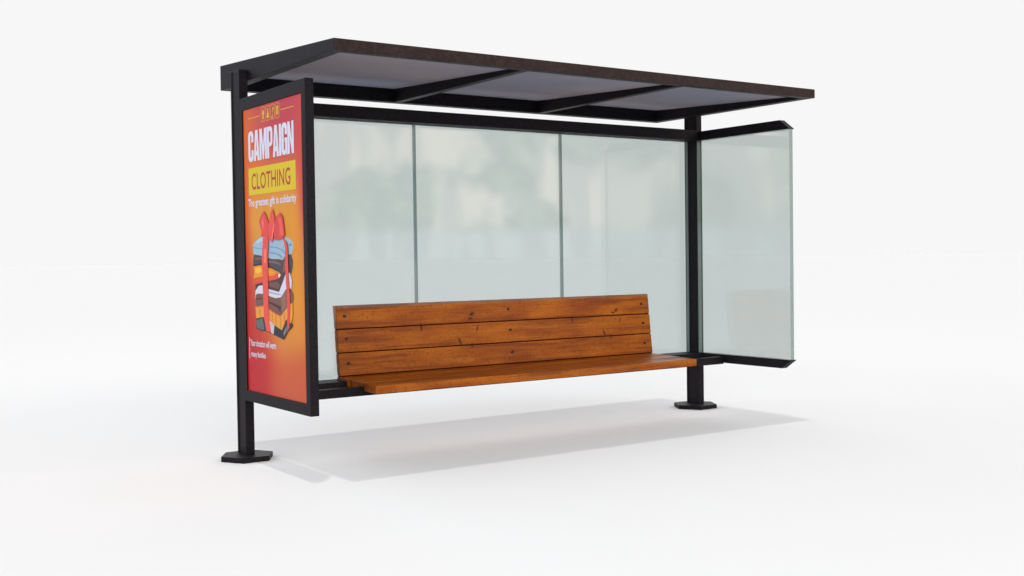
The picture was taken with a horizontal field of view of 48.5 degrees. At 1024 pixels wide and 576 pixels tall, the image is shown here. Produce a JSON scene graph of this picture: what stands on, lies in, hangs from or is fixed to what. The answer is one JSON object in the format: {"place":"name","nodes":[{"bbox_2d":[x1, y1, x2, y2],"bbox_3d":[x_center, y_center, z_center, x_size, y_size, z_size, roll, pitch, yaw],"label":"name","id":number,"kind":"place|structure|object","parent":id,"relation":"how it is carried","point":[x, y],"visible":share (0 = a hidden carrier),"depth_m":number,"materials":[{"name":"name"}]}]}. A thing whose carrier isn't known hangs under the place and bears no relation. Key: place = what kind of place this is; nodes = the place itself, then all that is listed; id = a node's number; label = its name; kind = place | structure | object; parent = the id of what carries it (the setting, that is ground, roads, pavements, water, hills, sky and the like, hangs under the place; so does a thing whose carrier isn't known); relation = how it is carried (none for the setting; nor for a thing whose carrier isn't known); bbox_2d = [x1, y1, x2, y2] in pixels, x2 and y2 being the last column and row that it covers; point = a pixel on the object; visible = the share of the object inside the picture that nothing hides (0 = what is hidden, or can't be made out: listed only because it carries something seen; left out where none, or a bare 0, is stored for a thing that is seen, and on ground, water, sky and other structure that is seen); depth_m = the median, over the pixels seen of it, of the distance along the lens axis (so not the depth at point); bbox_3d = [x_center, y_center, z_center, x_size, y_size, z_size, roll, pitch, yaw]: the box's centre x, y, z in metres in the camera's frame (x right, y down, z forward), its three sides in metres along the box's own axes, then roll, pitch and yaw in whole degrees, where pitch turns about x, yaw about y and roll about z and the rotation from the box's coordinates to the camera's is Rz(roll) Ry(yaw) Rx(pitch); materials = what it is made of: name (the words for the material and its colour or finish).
{"place":"outdoors","nodes":[
{"label":"outdoors","id":0,"kind":"place"},
{"bbox_2d":[0,252,1023,575],"bbox_3d":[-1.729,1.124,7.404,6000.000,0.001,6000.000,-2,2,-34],"label":"ground","id":1,"kind":"structure","parent":0,"point":[876,428],"depth_m":8.14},
{"bbox_2d":[220,38,814,463],"bbox_3d":[0.146,-0.240,8.194,4.359,2.634,1.774,-2,2,-34],"label":"bus shelter","id":2,"kind":"object","parent":1,"relation":"on","point":[398,348],"visible":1,"depth_m":7.99,"materials":[{"name":"black metal"}]},
{"bbox_2d":[0,0,1023,265],"label":"sky","id":3,"kind":"structure","parent":0,"point":[116,133],"materials":[{"name":"white"}]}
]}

